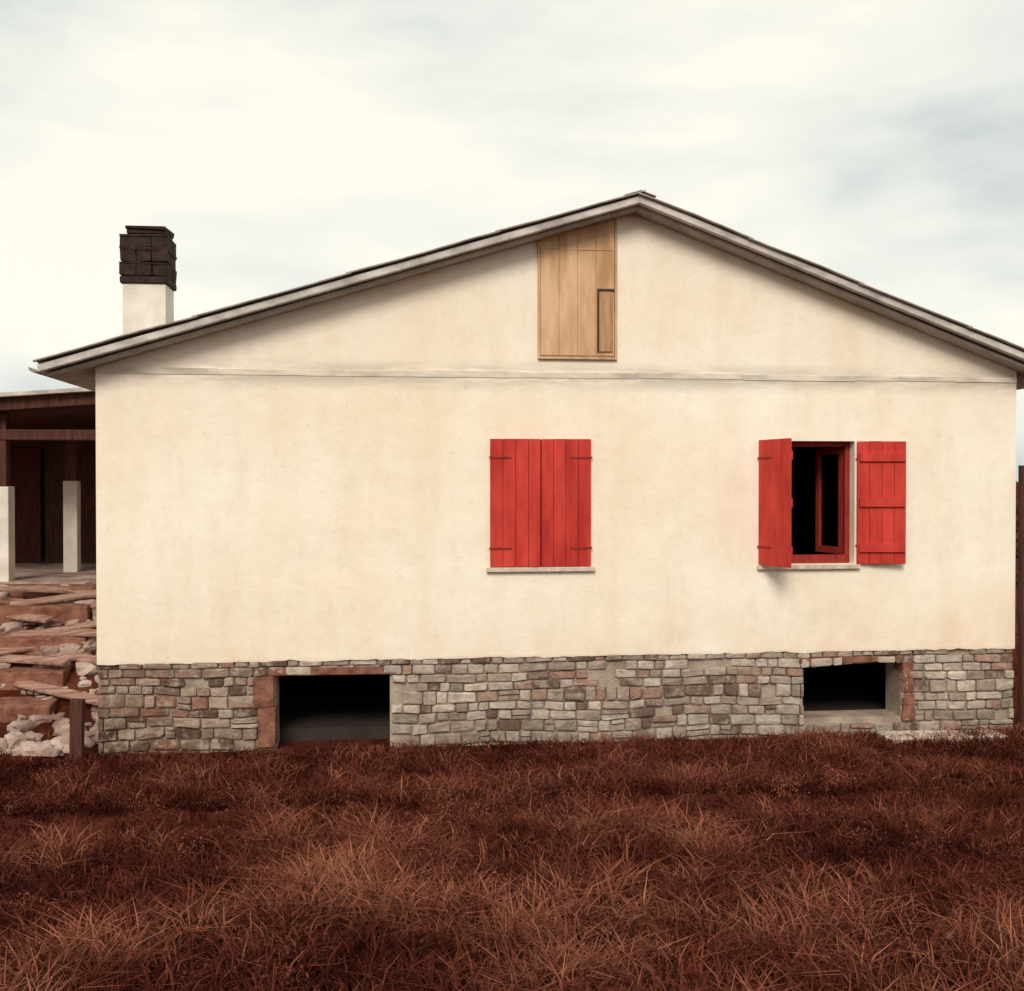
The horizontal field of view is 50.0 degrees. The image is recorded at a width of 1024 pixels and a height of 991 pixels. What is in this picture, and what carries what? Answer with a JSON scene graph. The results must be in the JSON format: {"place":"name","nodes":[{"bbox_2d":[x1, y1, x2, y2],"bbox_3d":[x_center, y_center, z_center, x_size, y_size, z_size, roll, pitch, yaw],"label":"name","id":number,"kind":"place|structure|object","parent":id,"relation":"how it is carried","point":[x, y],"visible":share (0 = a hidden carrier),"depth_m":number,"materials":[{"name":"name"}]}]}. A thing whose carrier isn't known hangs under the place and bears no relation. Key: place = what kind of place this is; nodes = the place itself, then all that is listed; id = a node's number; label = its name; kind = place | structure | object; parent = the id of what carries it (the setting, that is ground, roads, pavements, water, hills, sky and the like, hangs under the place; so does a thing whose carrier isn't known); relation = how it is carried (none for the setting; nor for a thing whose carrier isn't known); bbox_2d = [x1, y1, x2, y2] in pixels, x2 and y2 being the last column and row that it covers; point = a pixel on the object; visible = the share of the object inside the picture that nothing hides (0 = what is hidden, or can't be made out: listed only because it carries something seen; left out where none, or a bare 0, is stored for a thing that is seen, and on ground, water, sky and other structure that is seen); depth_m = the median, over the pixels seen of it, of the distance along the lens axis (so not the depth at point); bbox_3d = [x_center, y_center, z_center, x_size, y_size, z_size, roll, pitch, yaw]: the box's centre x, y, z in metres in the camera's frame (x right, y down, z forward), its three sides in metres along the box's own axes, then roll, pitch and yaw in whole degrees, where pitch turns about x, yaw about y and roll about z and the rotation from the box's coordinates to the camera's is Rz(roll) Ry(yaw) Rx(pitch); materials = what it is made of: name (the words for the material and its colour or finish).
{"place":"outdoors","nodes":[
{"label":"outdoors","id":0,"kind":"place"},
{"bbox_2d":[47,205,637,390],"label":"soffit","id":1,"kind":"structure","parent":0,"point":[82,375],"depth_m":10.79,"materials":[{"name":"wood"}]},
{"bbox_2d":[37,196,639,374],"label":"roof slab","id":2,"kind":"structure","parent":1,"relation":"on","point":[163,334],"depth_m":10.62,"materials":[{"name":"concrete"}]},
{"bbox_2d":[28,367,95,391],"bbox_3d":[-5.052,-1.244,15.139,0.102,0.051,9.630,0,1,-6],"label":"gutter","id":3,"kind":"object","parent":2,"relation":"attached to","point":[33,370],"visible":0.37,"depth_m":10.50,"materials":[{"name":"grey metal"}]},
{"bbox_2d":[119,225,176,334],"bbox_3d":[-3.951,-2.103,11.947,0.518,1.594,0.517,0,1,-6],"label":"chimney","id":4,"kind":"object","parent":2,"relation":"on","point":[147,269],"visible":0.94,"depth_m":11.72,"materials":[{"name":"white paint"}]},
{"bbox_2d":[32,190,645,363],"bbox_3d":[-2.128,-2.207,15.444,5.861,1.792,9.783,0,1,-6],"label":"roofing","id":5,"kind":"object","parent":2,"relation":"on","point":[286,292],"visible":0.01,"depth_m":10.63,"materials":[{"name":"grey"}]},
{"bbox_2d":[0,485,1023,990],"bbox_3d":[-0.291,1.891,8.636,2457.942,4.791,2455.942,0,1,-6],"label":"ground","id":6,"kind":"structure","parent":0,"point":[72,681],"depth_m":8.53,"materials":[{"name":"brown plant"}]},
{"bbox_2d":[0,387,95,583],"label":"veranda","id":7,"kind":"object","parent":6,"relation":"on","point":[47,486],"visible":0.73,"depth_m":16.39,"materials":[{"name":"brown wood"}]},
{"bbox_2d":[0,448,41,562],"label":"veranda door","id":8,"kind":"structure","parent":7,"relation":"in","point":[25,463],"depth_m":17.87,"materials":[{"name":"brown wood"}]},
{"bbox_2d":[0,584,95,722],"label":"entrance steps","id":9,"kind":"structure","parent":6,"relation":"on","point":[12,708],"depth_m":12.80,"materials":[{"name":"stone"}]},
{"bbox_2d":[0,585,98,705],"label":"plank pile","id":10,"kind":"object","parent":6,"relation":"on","point":[78,629],"visible":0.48,"depth_m":12.96,"materials":[{"name":"brown wood"}]},
{"bbox_2d":[0,582,99,756],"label":"rubble pile","id":11,"kind":"object","parent":6,"relation":"on","point":[20,727],"visible":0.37,"depth_m":11.63,"materials":[{"name":"beige stone"}]},
{"bbox_2d":[69,698,84,760],"bbox_3d":[-4.189,2.298,10.564,0.140,0.694,0.110,0,1,-6],"label":"fence stake","id":12,"kind":"object","parent":6,"relation":"on","point":[77,728],"visible":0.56,"depth_m":10.52,"materials":[{"name":"brown wood"}]},
{"bbox_2d":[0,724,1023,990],"bbox_3d":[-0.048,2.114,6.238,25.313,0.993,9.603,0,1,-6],"label":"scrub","id":13,"kind":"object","parent":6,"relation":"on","point":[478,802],"visible":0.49,"depth_m":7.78,"materials":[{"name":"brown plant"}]},
{"bbox_2d":[100,648,1009,753],"bbox_3d":[0.647,2.310,11.470,9.460,1.380,0.350,0,1,-6],"label":"foundation backing","id":14,"kind":"object","parent":6,"relation":"on","point":[891,712],"visible":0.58,"depth_m":11.37,"materials":[{"name":"grey stone"}]},
{"bbox_2d":[95,373,1015,662],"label":"front wall","id":15,"kind":"structure","parent":14,"relation":"on","point":[255,517],"depth_m":11.12,"materials":[{"name":"paint"}]},
{"bbox_2d":[489,439,539,566],"bbox_3d":[0.027,0.074,11.124,0.521,1.299,0.063,0,1,-4],"label":"shutter","id":16,"kind":"object","parent":15,"relation":"attached to","point":[514,501],"visible":1,"depth_m":11.10,"materials":[{"name":"red paint"}]},
{"bbox_2d":[515,440,540,565],"bbox_3d":[0.269,0.076,11.359,1.010,1.290,0.070,0,1,-6],"label":"window frame","id":17,"kind":"object","parent":15,"relation":"attached to","point":[540,503],"depth_m":11.33,"materials":[{"name":"red wood"}]},
{"bbox_2d":[95,367,1016,382],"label":"tie beam","id":18,"kind":"structure","parent":15,"relation":"attached to","point":[297,372],"depth_m":11.13,"materials":[{"name":"paint"}]},
{"bbox_2d":[97,214,1015,377],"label":"gable wall","id":19,"kind":"structure","parent":18,"relation":"on","point":[686,304],"depth_m":11.26,"materials":[{"name":"paint"}]},
{"bbox_2d":[537,219,616,359],"bbox_3d":[0.665,-2.106,11.186,0.815,1.438,0.050,0,1,-6],"label":"attic hatch frame","id":20,"kind":"object","parent":19,"relation":"attached to","point":[615,308],"visible":1,"depth_m":11.19,"materials":[{"name":"brown wood"}]},
{"bbox_2d":[540,219,613,355],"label":"attic hatch boards","id":21,"kind":"object","parent":20,"relation":"in","point":[572,282],"visible":1,"depth_m":11.17,"materials":[{"name":"brown wood"}]},
{"bbox_2d":[541,439,591,566],"bbox_3d":[0.556,0.073,11.193,0.522,1.299,0.066,0,1,-6],"label":"shutter","id":22,"kind":"object","parent":15,"relation":"attached to","point":[565,502],"visible":1,"depth_m":11.17,"materials":[{"name":"red paint"}]},
{"bbox_2d":[486,564,860,571],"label":"window sills","id":23,"kind":"structure","parent":15,"relation":"attached to","point":[592,568],"depth_m":11.19,"materials":[{"name":"stone"}]},
{"bbox_2d":[757,438,792,567],"bbox_3d":[2.683,0.073,11.195,0.063,1.296,0.517,0,1,-23],"label":"shutter","id":24,"kind":"object","parent":15,"relation":"attached to","point":[775,458],"visible":1,"depth_m":11.15,"materials":[{"name":"red paint"}]},
{"bbox_2d":[791,441,849,562],"bbox_3d":[3.085,0.073,11.643,1.010,1.290,0.060,0,1,-6],"label":"open window frame","id":25,"kind":"object","parent":15,"relation":"on","point":[843,557],"visible":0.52,"depth_m":11.66,"materials":[{"name":"red wood"}]},
{"bbox_2d":[815,447,842,553],"bbox_3d":[3.461,0.054,11.955,0.040,1.140,0.460,0,1,-20],"label":"open casement","id":26,"kind":"object","parent":25,"relation":"attached to","point":[820,452],"visible":1,"depth_m":12.01,"materials":[{"name":"red wood"}]},
{"bbox_2d":[855,441,905,563],"bbox_3d":[3.869,0.075,11.511,0.517,1.289,0.063,0,1,2],"label":"shutter","id":27,"kind":"object","parent":15,"relation":"attached to","point":[881,502],"visible":1,"depth_m":11.50,"materials":[{"name":"red paint"}]},
{"bbox_2d":[97,646,1014,664],"bbox_3d":[0.668,1.641,11.273,9.500,0.037,0.070,0,1,-6],"label":"plaster lower edge","id":28,"kind":"object","parent":14,"relation":"on","point":[542,656],"visible":1,"depth_m":11.21,"materials":[{"name":"beige paint"}]},
{"bbox_2d":[98,648,1013,754],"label":"stone foundation wall","id":29,"kind":"structure","parent":14,"relation":"attached to","point":[190,733],"depth_m":11.24,"materials":[{"name":"grey stone"}]},
{"bbox_2d":[253,662,914,747],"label":"basement jambs","id":30,"kind":"object","parent":14,"relation":"attached to","point":[263,700],"visible":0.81,"depth_m":10.89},
{"bbox_2d":[279,665,885,740],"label":"basement floor","id":31,"kind":"structure","parent":6,"relation":"on","point":[330,707],"depth_m":12.83,"materials":[{"name":"black"}]},
{"bbox_2d":[860,662,885,673],"bbox_3d":[0.161,2.258,15.762,9.400,1.380,8.950,0,1,-6],"label":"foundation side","id":32,"kind":"object","parent":6,"relation":"on","point":[880,667],"visible":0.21,"depth_m":14.85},
{"bbox_2d":[877,730,1008,742],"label":"concrete slab","id":33,"kind":"structure","parent":6,"relation":"on","point":[904,737],"depth_m":11.38,"materials":[{"name":"concrete"}]},
{"bbox_2d":[1015,481,1017,584],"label":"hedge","id":34,"kind":"object","parent":6,"relation":"on","point":[1016,557],"visible":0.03,"depth_m":28.60,"materials":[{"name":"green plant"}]},
{"bbox_2d":[1017,465,1023,727],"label":"wooden post","id":35,"kind":"object","parent":6,"relation":"on","point":[1020,675],"visible":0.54,"depth_m":11.73,"materials":[{"name":"brown wood"}]},
{"bbox_2d":[0,0,1023,481],"label":"sky","id":36,"kind":"structure","parent":0,"point":[282,145],"materials":[{"name":"white"}]},
{"bbox_2d":[268,655,908,675],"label":"basement lintels","id":37,"kind":"object","parent":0,"point":[354,670],"visible":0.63,"depth_m":11.01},
{"bbox_2d":[597,289,613,352],"bbox_3d":[0.956,-1.782,11.203,0.175,0.650,0.013,0,1,-6],"label":"attic hatch gap","id":38,"kind":"object","parent":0,"point":[605,290],"visible":1,"depth_m":11.19,"materials":[{"name":"brown wood"}]},
{"bbox_2d":[599,292,612,351],"bbox_3d":[0.959,-1.772,11.200,0.140,0.610,0.016,0,1,-6],"label":"attic hatch door","id":39,"kind":"structure","parent":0,"point":[605,321],"depth_m":11.19,"materials":[{"name":"brown wood"}]},
{"bbox_2d":[633,206,1023,389],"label":"soffit","id":40,"kind":"structure","parent":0,"point":[800,277],"depth_m":11.35,"materials":[{"name":"grey wood"}]},
{"bbox_2d":[638,196,1023,363],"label":"roof slab","id":41,"kind":"structure","parent":40,"relation":"on","point":[869,295],"depth_m":11.21,"materials":[{"name":"concrete"}]},
{"bbox_2d":[635,191,1023,351],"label":"roofing","id":42,"kind":"object","parent":41,"relation":"on","point":[855,281],"visible":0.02,"depth_m":11.16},
{"bbox_2d":[625,190,656,197],"bbox_3d":[0.728,-3.062,15.758,0.320,0.064,9.795,0,1,-6],"label":"ridge flashing","id":43,"kind":"object","parent":42,"relation":"on","point":[650,194],"visible":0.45,"depth_m":10.91,"materials":[{"name":"metal"}]}
]}

